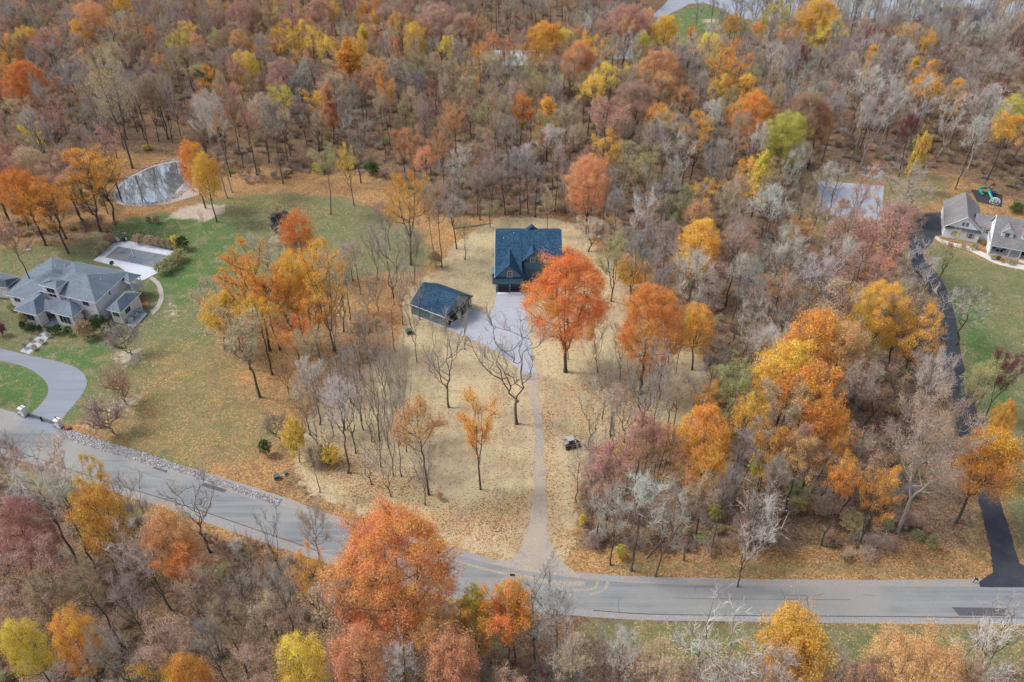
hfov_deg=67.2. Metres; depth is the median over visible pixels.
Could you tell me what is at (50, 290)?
window
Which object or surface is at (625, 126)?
bare tree
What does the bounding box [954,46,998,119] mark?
bare tree
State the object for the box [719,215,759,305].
bare tree
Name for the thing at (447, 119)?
thin autumn tree
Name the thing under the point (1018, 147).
bare tree
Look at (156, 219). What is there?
shrub
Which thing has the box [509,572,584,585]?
road dirt
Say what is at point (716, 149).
bare tree
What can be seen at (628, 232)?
bare tree
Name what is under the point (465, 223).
bare tree
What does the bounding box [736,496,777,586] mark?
bare tree
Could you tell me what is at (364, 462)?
bare tree
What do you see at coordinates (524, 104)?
thin autumn tree
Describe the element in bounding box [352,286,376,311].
bare tree
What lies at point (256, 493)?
roadside rubble
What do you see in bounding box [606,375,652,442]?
bare tree
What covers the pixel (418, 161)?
thin autumn tree
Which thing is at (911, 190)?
bare tree
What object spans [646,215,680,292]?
bare tree
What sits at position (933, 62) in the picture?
autumn tree
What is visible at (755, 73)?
thin autumn tree
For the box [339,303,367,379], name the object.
bare tree
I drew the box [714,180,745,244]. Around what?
thin autumn tree
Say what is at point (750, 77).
thin autumn tree
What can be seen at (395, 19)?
thin autumn tree
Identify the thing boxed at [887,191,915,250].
bare tree
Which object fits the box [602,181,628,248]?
bare tree
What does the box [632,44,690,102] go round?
autumn tree
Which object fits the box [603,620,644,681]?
bare tree
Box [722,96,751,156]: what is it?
thin autumn tree
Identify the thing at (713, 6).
bare tree
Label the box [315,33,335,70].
thin autumn tree
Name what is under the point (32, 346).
shrub
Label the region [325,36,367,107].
autumn tree
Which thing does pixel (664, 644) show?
bare tree
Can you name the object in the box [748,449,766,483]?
autumn tree
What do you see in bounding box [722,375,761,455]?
thin autumn tree
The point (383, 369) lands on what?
bare tree
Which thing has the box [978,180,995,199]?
play set
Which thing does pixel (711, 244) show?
autumn tree
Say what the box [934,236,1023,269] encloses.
front walk
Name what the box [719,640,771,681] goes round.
bare tree
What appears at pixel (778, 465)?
bare tree
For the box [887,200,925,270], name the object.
thin autumn tree
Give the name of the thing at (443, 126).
bare tree
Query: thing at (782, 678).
bare tree
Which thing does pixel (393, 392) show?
bare tree
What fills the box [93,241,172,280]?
pool deck
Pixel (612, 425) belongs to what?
bare tree
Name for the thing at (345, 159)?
shrub
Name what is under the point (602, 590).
tyre track
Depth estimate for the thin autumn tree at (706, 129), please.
244.04 m
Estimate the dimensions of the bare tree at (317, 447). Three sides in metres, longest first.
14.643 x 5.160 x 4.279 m
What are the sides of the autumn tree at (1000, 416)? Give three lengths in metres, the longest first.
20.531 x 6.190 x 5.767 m
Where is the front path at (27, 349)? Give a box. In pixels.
[21,330,50,353]
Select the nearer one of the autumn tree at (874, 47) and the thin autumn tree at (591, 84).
the thin autumn tree at (591, 84)
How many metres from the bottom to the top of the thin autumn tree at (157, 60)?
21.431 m
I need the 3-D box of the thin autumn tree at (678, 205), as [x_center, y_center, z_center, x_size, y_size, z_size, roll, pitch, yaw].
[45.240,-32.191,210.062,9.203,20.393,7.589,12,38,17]
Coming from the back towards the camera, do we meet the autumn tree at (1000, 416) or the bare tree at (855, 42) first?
the bare tree at (855, 42)
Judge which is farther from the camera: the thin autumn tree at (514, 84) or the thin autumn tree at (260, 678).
the thin autumn tree at (514, 84)
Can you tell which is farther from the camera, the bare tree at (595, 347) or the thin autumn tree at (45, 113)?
the thin autumn tree at (45, 113)
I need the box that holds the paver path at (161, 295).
[149,277,163,313]
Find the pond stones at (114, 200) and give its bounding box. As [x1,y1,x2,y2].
[112,159,189,201]
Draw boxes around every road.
[0,411,1023,617]
[623,0,687,45]
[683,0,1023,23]
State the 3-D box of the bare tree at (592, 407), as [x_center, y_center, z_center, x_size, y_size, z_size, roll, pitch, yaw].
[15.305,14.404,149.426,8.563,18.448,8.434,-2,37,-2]
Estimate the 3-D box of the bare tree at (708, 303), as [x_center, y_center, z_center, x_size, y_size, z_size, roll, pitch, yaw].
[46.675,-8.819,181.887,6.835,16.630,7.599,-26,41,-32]
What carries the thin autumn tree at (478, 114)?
on the ground
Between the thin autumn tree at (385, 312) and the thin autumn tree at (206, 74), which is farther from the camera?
the thin autumn tree at (206, 74)
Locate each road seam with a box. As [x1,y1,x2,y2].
[1,447,316,550]
[593,610,1003,617]
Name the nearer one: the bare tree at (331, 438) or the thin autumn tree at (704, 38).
the bare tree at (331, 438)
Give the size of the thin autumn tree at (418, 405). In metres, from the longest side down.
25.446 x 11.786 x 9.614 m
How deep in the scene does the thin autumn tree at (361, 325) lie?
176.98 m
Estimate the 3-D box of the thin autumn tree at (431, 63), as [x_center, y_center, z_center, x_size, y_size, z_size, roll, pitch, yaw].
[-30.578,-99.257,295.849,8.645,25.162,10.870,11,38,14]
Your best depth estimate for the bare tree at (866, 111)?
249.46 m
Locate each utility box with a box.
[273,473,279,480]
[405,328,412,334]
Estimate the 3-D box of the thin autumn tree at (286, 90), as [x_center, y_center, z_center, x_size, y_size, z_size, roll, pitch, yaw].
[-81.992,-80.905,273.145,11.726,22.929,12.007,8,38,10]
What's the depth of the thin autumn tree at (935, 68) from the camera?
278.44 m
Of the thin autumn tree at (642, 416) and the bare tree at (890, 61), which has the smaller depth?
the thin autumn tree at (642, 416)
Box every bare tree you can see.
[0,429,29,502]
[0,451,77,563]
[6,103,56,183]
[6,429,73,512]
[17,92,69,144]
[25,457,98,573]
[50,143,77,204]
[56,556,124,647]
[62,92,95,158]
[70,77,106,146]
[79,620,143,681]
[80,103,107,167]
[81,78,117,157]
[81,121,122,198]
[86,144,106,190]
[86,167,108,213]
[95,561,153,655]
[96,509,172,610]
[99,78,125,149]
[101,466,156,557]
[102,465,128,500]
[112,58,137,131]
[116,72,145,139]
[117,68,150,149]
[118,11,151,70]
[129,66,160,141]
[133,56,166,130]
[144,72,174,142]
[154,452,220,552]
[158,73,184,142]
[165,557,227,658]
[184,613,228,680]
[187,94,227,198]
[197,585,255,678]
[221,537,261,641]
[228,219,299,273]
[231,527,252,564]
[250,499,282,574]
[254,551,304,642]
[268,344,296,399]
[283,373,317,434]
[290,353,326,424]
[291,373,323,455]
[292,497,334,583]
[296,437,321,492]
[303,370,337,435]
[306,410,338,464]
[310,110,328,156]
[314,249,337,309]
[315,363,366,473]
[318,348,361,453]
[319,268,353,331]
[327,326,350,387]
[327,372,354,429]
[329,255,356,319]
[330,343,363,429]
[331,105,373,182]
[336,238,363,280]
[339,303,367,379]
[339,346,366,420]
[341,236,366,294]
[344,507,387,607]
[346,332,383,440]
[349,367,381,441]
[351,437,389,484]
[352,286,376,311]
[356,302,374,381]
[357,218,391,279]
[361,259,385,319]
[361,329,390,386]
[364,390,386,465]
[366,215,412,303]
[367,346,389,411]
[368,444,400,496]
[370,198,397,249]
[371,315,397,429]
[377,388,395,474]
[378,631,418,681]
[379,344,418,451]
[382,369,404,444]
[386,318,411,419]
[386,385,409,476]
[390,261,411,324]
[395,278,423,361]
[402,217,423,284]
[402,256,425,319]
[408,438,436,504]
[413,98,436,177]
[414,307,472,407]
[418,182,433,249]
[424,172,449,268]
[435,162,463,224]
[439,109,456,166]
[442,193,465,248]
[445,301,557,424]
[447,143,473,189]
[448,156,467,206]
[453,294,472,349]
[455,217,472,259]
[462,164,491,214]
[468,155,492,219]
[475,154,506,210]
[480,199,499,226]
[486,105,505,170]
[489,148,514,214]
[491,91,514,163]
[493,115,521,187]
[504,140,532,214]
[510,545,572,661]
[517,143,537,197]
[517,150,537,213]
[518,75,544,143]
[527,162,546,217]
[528,593,586,681]
[539,582,579,671]
[541,80,563,149]
[541,184,553,227]
[543,626,599,681]
[545,146,569,211]
[557,164,569,211]
[559,294,577,359]
[565,160,584,221]
[566,442,596,502]
[571,374,615,447]
[572,215,603,251]
[578,428,611,485]
[581,462,606,529]
[585,167,607,219]
[589,316,610,371]
[590,479,637,565]
[590,613,628,681]
[591,17,623,70]
[593,344,627,418]
[595,116,615,164]
[597,29,625,95]
[598,163,621,230]
[599,212,622,269]
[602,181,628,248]
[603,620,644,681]
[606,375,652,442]
[607,394,633,459]
[609,319,631,378]
[613,468,674,571]
[616,114,635,168]
[619,215,645,279]
[620,142,641,189]
[622,332,674,424]
[624,229,651,311]
[626,186,660,258]
[630,627,688,681]
[632,117,656,182]
[633,161,658,229]
[639,247,661,309]
[641,366,674,446]
[642,119,667,190]
[645,230,679,313]
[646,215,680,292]
[646,268,675,310]
[647,338,672,399]
[651,102,683,163]
[652,483,692,576]
[653,157,683,249]
[656,374,697,443]
[658,167,680,213]
[659,356,700,421]
[661,127,700,191]
[664,576,773,681]
[669,243,719,344]
[673,112,690,171]
[673,284,697,347]
[678,359,718,423]
[679,419,707,492]
[681,118,700,190]
[683,181,712,240]
[689,69,715,134]
[692,0,704,23]
[696,275,725,321]
[698,337,729,402]
[701,126,731,192]
[702,135,735,205]
[706,0,719,21]
[706,102,726,168]
[710,462,743,550]
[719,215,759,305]
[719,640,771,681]
[723,252,762,324]
[724,414,773,511]
[726,195,751,266]
[726,222,745,283]
[728,106,753,176]
[728,253,770,341]
[729,0,749,11]
[734,291,780,389]
[736,0,754,18]
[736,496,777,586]
[739,273,774,368]
[742,182,796,276]
[746,0,764,21]
[747,119,770,187]
[747,324,785,412]
[747,639,803,681]
[748,219,796,303]
[756,452,796,545]
[763,39,789,96]
[763,175,794,232]
[766,227,813,314]
[768,266,809,356]
[771,321,801,377]
[774,58,814,113]
[776,145,805,221]
[776,234,800,283]
[780,447,806,498]
[789,137,816,198]
[791,180,820,235]
[796,246,846,327]
[804,439,843,499]
[810,432,834,490]
[812,160,849,230]
[813,631,851,681]
[819,202,849,278]
[824,159,855,219]
[827,234,867,301]
[838,23,875,88]
[839,202,867,269]
[840,353,886,450]
[844,434,877,503]
[846,160,886,232]
[847,59,882,140]
[849,95,879,169]
[858,67,914,170]
[863,284,907,374]
[866,40,905,111]
[878,159,938,216]
[880,77,904,149]
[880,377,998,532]
[885,266,974,361]
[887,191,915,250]
[890,21,921,77]
[891,178,939,218]
[893,236,944,317]
[905,73,940,150]
[907,345,961,425]
[908,342,964,446]
[931,229,974,289]
[934,92,979,160]
[937,644,994,681]
[946,284,999,344]
[946,612,1022,681]
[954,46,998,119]
[954,112,996,189]
[964,89,1014,165]
[965,587,1023,664]
[966,84,1016,168]
[968,355,1018,416]
[1009,125,1023,169]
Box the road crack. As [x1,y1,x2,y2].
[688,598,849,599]
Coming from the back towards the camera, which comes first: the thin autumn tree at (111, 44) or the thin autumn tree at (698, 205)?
the thin autumn tree at (111, 44)
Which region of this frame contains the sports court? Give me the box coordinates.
[817,181,883,219]
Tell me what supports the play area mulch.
on the ground
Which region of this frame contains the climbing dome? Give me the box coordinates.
[989,197,1000,204]
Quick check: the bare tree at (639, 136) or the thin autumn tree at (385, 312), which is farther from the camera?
the bare tree at (639, 136)
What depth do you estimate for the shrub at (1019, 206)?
234.97 m
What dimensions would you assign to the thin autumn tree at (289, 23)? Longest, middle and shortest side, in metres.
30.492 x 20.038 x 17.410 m
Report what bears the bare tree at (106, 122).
on the ground
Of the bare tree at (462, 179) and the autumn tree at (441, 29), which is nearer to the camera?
the bare tree at (462, 179)
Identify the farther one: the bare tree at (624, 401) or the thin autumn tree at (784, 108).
the thin autumn tree at (784, 108)
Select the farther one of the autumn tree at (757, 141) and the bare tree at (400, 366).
the autumn tree at (757, 141)
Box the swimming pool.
[104,245,168,267]
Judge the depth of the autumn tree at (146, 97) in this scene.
270.21 m
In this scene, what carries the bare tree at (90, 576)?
on the ground
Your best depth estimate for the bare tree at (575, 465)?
137.10 m
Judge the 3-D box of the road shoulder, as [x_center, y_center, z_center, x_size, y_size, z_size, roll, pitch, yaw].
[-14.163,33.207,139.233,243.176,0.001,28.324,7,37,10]
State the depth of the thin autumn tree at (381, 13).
337.07 m
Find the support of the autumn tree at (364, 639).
on the ground
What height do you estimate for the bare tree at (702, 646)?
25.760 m
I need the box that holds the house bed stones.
[860,166,885,178]
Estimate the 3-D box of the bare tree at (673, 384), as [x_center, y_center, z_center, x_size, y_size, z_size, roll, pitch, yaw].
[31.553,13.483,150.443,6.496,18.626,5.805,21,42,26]
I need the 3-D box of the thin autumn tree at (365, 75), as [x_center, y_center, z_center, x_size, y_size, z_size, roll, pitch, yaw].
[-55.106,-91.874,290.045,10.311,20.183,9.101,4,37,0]
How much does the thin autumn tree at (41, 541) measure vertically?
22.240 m
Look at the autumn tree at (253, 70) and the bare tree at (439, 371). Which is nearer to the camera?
the bare tree at (439, 371)
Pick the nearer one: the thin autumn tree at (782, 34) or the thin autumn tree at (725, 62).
the thin autumn tree at (725, 62)
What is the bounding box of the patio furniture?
[112,236,128,241]
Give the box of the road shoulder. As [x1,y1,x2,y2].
[0,408,1023,624]
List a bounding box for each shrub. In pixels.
[0,319,10,335]
[14,321,24,329]
[20,317,35,331]
[27,341,37,352]
[34,323,42,330]
[40,325,52,333]
[45,323,62,333]
[62,325,71,334]
[74,392,140,436]
[82,309,113,333]
[90,245,104,254]
[98,237,120,250]
[100,233,116,241]
[141,144,151,149]
[147,256,170,273]
[152,215,159,222]
[160,253,180,269]
[163,234,180,247]
[166,235,172,249]
[167,233,191,249]
[169,247,191,258]
[250,438,270,454]
[277,410,310,461]
[296,439,325,464]
[309,159,326,171]
[314,437,344,465]
[342,155,358,167]
[361,160,380,174]
[427,246,443,265]
[437,491,442,503]
[577,507,588,524]
[605,537,626,559]
[701,504,723,519]
[788,497,807,512]
[810,487,841,516]
[833,507,868,535]
[880,518,895,531]
[923,523,956,550]
[970,238,981,248]
[1006,258,1017,265]
[1009,197,1023,211]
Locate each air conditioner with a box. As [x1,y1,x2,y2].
[127,317,134,323]
[132,312,139,318]
[136,307,143,313]
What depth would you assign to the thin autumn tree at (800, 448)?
129.16 m
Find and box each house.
[0,257,149,328]
[490,50,552,73]
[491,224,561,293]
[655,45,696,68]
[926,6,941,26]
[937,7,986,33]
[941,192,1023,262]
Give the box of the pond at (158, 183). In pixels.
[116,162,184,204]
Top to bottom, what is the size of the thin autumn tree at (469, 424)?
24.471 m
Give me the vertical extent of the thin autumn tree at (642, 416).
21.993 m
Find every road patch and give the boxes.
[202,483,226,492]
[952,607,1011,615]
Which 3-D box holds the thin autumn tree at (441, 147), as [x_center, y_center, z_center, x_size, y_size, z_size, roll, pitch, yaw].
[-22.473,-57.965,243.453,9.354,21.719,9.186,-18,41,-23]
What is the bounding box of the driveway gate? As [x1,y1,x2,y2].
[28,413,53,423]
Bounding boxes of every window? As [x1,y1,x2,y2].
[21,312,35,320]
[45,287,57,297]
[58,315,72,324]
[124,305,130,313]
[507,271,511,276]
[966,233,974,238]
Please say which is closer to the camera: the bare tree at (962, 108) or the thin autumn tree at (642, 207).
the thin autumn tree at (642, 207)
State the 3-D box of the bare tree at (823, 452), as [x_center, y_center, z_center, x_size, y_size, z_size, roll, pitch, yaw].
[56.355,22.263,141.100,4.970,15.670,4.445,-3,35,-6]
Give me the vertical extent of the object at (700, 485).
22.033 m
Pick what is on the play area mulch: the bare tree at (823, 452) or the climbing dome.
the climbing dome
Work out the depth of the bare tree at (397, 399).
138.66 m
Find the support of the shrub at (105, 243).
on the ground
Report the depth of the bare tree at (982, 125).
237.06 m
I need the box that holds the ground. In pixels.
[0,0,1023,681]
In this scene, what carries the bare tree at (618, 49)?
on the ground
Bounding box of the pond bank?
[113,160,198,205]
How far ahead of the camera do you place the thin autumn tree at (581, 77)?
278.40 m
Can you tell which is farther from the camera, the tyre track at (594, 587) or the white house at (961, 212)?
the white house at (961, 212)
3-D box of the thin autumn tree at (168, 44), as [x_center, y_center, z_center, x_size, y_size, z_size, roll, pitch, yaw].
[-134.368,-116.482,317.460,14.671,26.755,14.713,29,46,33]
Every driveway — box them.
[0,348,86,432]
[447,292,535,373]
[608,46,638,58]
[885,202,1019,571]
[911,212,941,236]
[979,564,1023,586]
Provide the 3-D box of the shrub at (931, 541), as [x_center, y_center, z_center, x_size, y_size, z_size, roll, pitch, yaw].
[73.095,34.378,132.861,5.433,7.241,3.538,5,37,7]
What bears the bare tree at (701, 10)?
on the ground
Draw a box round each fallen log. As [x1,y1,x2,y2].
[452,219,492,228]
[645,532,664,558]
[740,474,759,485]
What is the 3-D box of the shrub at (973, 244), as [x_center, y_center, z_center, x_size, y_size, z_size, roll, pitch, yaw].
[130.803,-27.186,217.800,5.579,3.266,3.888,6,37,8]
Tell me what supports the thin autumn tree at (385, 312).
on the ground
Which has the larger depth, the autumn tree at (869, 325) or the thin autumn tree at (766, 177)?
the thin autumn tree at (766, 177)
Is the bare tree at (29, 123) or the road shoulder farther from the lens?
the bare tree at (29, 123)
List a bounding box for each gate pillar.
[17,405,27,417]
[52,417,64,429]
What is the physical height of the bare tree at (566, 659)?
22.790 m
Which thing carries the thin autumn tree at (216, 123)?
on the ground
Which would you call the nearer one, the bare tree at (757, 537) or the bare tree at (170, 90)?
the bare tree at (757, 537)
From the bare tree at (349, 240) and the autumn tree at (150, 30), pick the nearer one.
the bare tree at (349, 240)
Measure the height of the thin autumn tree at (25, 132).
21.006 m
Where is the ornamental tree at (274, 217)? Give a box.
[260,204,298,237]
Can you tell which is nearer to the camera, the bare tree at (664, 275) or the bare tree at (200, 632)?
the bare tree at (200, 632)
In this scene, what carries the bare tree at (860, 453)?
on the ground
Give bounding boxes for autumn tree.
[0,7,32,65]
[0,30,27,67]
[0,49,13,95]
[0,58,55,119]
[0,77,8,133]
[0,107,14,139]
[0,134,11,168]
[0,141,27,206]
[0,151,16,234]
[0,154,30,229]
[0,159,48,245]
[0,215,34,278]
[0,493,66,587]
[0,530,72,629]
[0,614,61,681]
[1,86,30,138]
[1,94,35,149]
[4,130,36,168]
[7,145,55,220]
[11,24,55,84]
[13,173,72,253]
[17,6,54,66]
[17,109,48,153]
[20,565,92,657]
[25,153,55,202]
[32,183,72,238]
[33,108,58,166]
[33,154,88,231]
[40,596,104,681]
[42,82,66,133]
[44,60,92,129]
[50,75,75,122]
[52,139,78,189]
[53,146,107,231]
[57,478,136,579]
[60,0,115,65]
[60,49,89,102]
[65,123,91,155]
[68,144,126,224]
[70,84,96,136]
[72,70,96,125]
[73,451,116,532]
[76,42,138,168]
[88,536,129,582]
[89,70,115,119]
[100,72,131,139]
[102,40,130,75]
[124,651,185,681]
[129,610,197,681]
[131,496,223,594]
[132,71,175,139]
[134,55,163,113]
[141,530,199,614]
[145,24,169,70]
[150,52,171,89]
[157,58,177,117]
[159,644,228,681]
[161,27,202,90]
[169,20,197,64]
[175,133,210,207]
[180,56,225,95]
[180,275,232,324]
[185,71,205,95]
[185,119,210,160]
[187,2,217,50]
[188,150,228,221]
[189,91,208,139]
[193,63,216,116]
[195,84,232,192]
[197,63,221,130]
[197,287,239,350]
[198,301,263,397]
[199,288,253,349]
[201,101,230,176]
[204,49,227,100]
[210,103,231,154]
[212,70,227,143]
[212,231,286,351]
[214,90,243,166]
[215,253,253,307]
[216,81,242,136]
[222,318,264,369]
[223,48,265,100]
[226,28,253,77]
[227,57,248,121]
[230,634,290,681]
[231,0,274,51]
[233,106,259,175]
[234,292,283,375]
[243,91,279,162]
[243,587,303,669]
[244,273,286,349]
[248,271,311,349]
[249,7,280,52]
[249,72,269,99]
[253,99,286,183]
[256,33,289,83]
[261,16,311,73]
[262,84,296,144]
[263,53,303,123]
[268,107,298,165]
[268,310,317,380]
[269,247,325,343]
[270,629,335,681]
[274,75,291,133]
[275,207,320,267]
[284,537,331,628]
[285,18,325,89]
[287,62,314,125]
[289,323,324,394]
[290,279,334,359]
[294,234,351,350]
[298,88,323,134]
[298,100,332,153]
[300,0,335,58]
[306,572,380,663]
[314,68,334,117]
[314,491,468,665]
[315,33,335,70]
[315,70,348,139]
[316,79,342,143]
[318,617,400,681]
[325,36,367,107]
[332,68,353,113]
[334,142,358,205]
[346,70,370,133]
[349,307,379,348]
[351,71,376,120]
[356,24,374,76]
[360,0,409,63]
[366,22,392,71]
[366,315,390,349]
[369,84,390,160]
[375,73,394,145]
[377,298,402,350]
[380,83,395,130]
[382,167,441,265]
[383,52,408,109]
[384,57,424,126]
[385,9,417,53]
[388,128,411,175]
[388,391,451,495]
[394,99,417,163]
[398,124,421,181]
[401,50,432,115]
[402,20,429,59]
[409,2,463,69]
[410,145,439,181]
[413,600,455,681]
[414,92,434,154]
[414,619,485,681]
[417,72,439,117]
[421,52,442,108]
[425,123,456,186]
[435,34,454,61]
[435,52,459,100]
[437,98,467,174]
[438,109,462,157]
[444,90,463,152]
[447,595,496,680]
[449,12,481,59]
[454,580,494,660]
[455,73,484,139]
[456,64,480,118]
[457,385,500,489]
[461,57,475,105]
[461,93,480,156]
[465,125,495,186]
[466,101,492,154]
[472,135,499,197]
[475,29,514,69]
[478,576,533,681]
[480,81,500,146]
[484,80,506,155]
[484,566,535,660]
[487,659,528,681]
[506,52,533,93]
[506,77,527,138]
[507,93,535,157]
[511,18,569,90]
[517,66,533,106]
[518,242,620,372]
[525,94,560,162]
[527,111,558,176]
[529,67,555,121]
[534,55,563,97]
[551,102,582,172]
[552,27,574,86]
[558,100,581,162]
[559,39,598,103]
[560,152,615,231]
[564,121,587,179]
[569,28,619,92]
[572,70,596,124]
[575,143,606,188]
[576,74,607,138]
[579,456,624,537]
[587,95,630,167]
[590,125,627,194]
[592,60,618,123]
[593,230,636,300]
[601,2,658,68]
[608,162,623,210]
[609,79,657,153]
[609,251,655,292]
[613,279,690,394]
[616,65,640,95]
[617,59,647,108]
[617,139,664,209]
[625,69,641,139]
[625,407,662,494]
[628,151,662,218]
[628,411,669,508]
[631,29,650,65]
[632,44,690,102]
[634,7,658,41]
[637,191,664,253]
[641,43,654,110]
[643,108,689,187]
[644,102,676,166]
[646,68,677,117]
[646,419,690,499]
[647,12,688,70]
[647,76,674,141]
[664,190,695,250]
[667,84,696,140]
[668,216,725,295]
[670,71,696,124]
[670,183,698,251]
[671,308,689,372]
[671,395,742,482]
[675,197,715,272]
[677,113,702,160]
[678,301,720,369]
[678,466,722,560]
[680,107,714,179]
[680,441,729,535]
[685,24,700,70]
[686,176,723,201]
[691,33,724,90]
[692,379,725,428]
[701,44,754,124]
[703,53,727,109]
[707,74,727,131]
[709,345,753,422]
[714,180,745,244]
[720,85,739,149]
[721,129,744,182]
[721,169,754,237]
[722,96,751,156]
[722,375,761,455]
[727,67,749,102]
[727,74,768,138]
[728,388,771,480]
[730,90,778,157]
[732,172,761,223]
[734,63,763,94]
[737,156,757,208]
[741,586,834,681]
[747,148,779,218]
[748,336,833,435]
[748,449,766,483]
[749,422,798,507]
[750,115,779,170]
[755,172,783,244]
[757,0,795,44]
[757,266,797,331]
[758,108,816,176]
[758,370,815,470]
[759,612,840,681]
[762,359,848,469]
[766,156,788,206]
[767,112,780,131]
[775,101,795,163]
[776,22,800,74]
[778,213,816,268]
[778,302,856,385]
[779,428,825,523]
[781,418,823,513]
[783,90,834,166]
[784,364,832,428]
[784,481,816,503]
[788,0,844,66]
[789,383,852,489]
[801,192,830,253]
[801,276,870,354]
[803,103,835,168]
[805,319,872,394]
[809,16,850,70]
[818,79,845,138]
[819,422,861,505]
[820,198,856,254]
[820,446,873,545]
[824,238,896,318]
[827,421,895,516]
[838,278,918,369]
[841,328,880,389]
[843,614,975,681]
[844,206,913,289]
[846,653,890,681]
[851,253,900,315]
[855,465,906,548]
[857,43,880,94]
[858,346,915,428]
[867,191,898,252]
[875,198,929,276]
[879,266,914,336]
[885,284,943,370]
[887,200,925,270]
[894,301,948,396]
[898,111,920,176]
[899,55,923,105]
[905,117,935,191]
[906,71,947,143]
[908,409,955,492]
[913,58,942,116]
[919,60,949,126]
[940,77,971,136]
[941,421,1023,523]
[951,361,994,446]
[975,397,1020,480]
[982,345,1023,423]
[984,109,1023,183]
[990,93,1023,161]
[1015,64,1023,93]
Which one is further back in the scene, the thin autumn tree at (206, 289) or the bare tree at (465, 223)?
the bare tree at (465, 223)
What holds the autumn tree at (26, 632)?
on the ground
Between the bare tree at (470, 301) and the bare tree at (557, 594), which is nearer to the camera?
the bare tree at (557, 594)
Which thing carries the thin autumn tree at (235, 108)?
on the ground
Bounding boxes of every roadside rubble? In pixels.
[52,428,168,468]
[162,461,281,505]
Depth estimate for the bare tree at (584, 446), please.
139.19 m
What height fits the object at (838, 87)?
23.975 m
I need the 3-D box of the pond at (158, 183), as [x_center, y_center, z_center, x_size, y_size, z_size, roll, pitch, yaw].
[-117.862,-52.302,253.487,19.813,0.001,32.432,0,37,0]
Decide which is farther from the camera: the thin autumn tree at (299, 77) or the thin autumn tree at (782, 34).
the thin autumn tree at (782, 34)
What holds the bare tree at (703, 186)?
on the ground
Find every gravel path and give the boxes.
[491,560,579,577]
[510,372,560,559]
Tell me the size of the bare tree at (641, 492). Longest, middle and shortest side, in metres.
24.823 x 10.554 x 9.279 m
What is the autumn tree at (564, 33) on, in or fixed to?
on the ground
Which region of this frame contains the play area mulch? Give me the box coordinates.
[971,189,1002,206]
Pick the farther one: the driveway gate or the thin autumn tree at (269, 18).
the thin autumn tree at (269, 18)
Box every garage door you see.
[448,310,457,324]
[460,301,468,315]
[498,284,508,291]
[511,284,520,291]
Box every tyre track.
[561,580,598,590]
[590,581,608,595]
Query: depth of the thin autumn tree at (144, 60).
291.47 m
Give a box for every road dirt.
[451,558,514,576]
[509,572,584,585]
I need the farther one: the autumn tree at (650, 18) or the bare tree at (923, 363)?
the autumn tree at (650, 18)
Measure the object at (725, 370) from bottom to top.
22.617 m
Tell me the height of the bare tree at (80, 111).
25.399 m
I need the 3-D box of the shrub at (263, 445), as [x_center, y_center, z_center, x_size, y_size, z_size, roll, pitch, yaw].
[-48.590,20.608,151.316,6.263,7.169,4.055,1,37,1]
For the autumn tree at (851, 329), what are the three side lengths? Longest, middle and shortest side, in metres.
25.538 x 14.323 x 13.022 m
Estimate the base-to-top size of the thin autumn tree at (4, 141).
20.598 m
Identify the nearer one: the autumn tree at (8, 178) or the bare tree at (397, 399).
the bare tree at (397, 399)
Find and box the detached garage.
[409,282,472,327]
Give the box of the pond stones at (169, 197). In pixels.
[123,175,189,206]
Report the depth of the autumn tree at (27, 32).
316.52 m
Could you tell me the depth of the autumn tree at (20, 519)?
118.44 m
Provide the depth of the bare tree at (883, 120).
246.64 m
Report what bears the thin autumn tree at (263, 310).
on the ground
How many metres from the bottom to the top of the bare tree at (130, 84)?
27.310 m
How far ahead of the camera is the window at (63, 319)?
186.94 m
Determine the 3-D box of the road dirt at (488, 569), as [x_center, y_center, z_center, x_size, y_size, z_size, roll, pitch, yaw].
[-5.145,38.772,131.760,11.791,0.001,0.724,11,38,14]
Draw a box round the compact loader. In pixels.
[563,435,580,449]

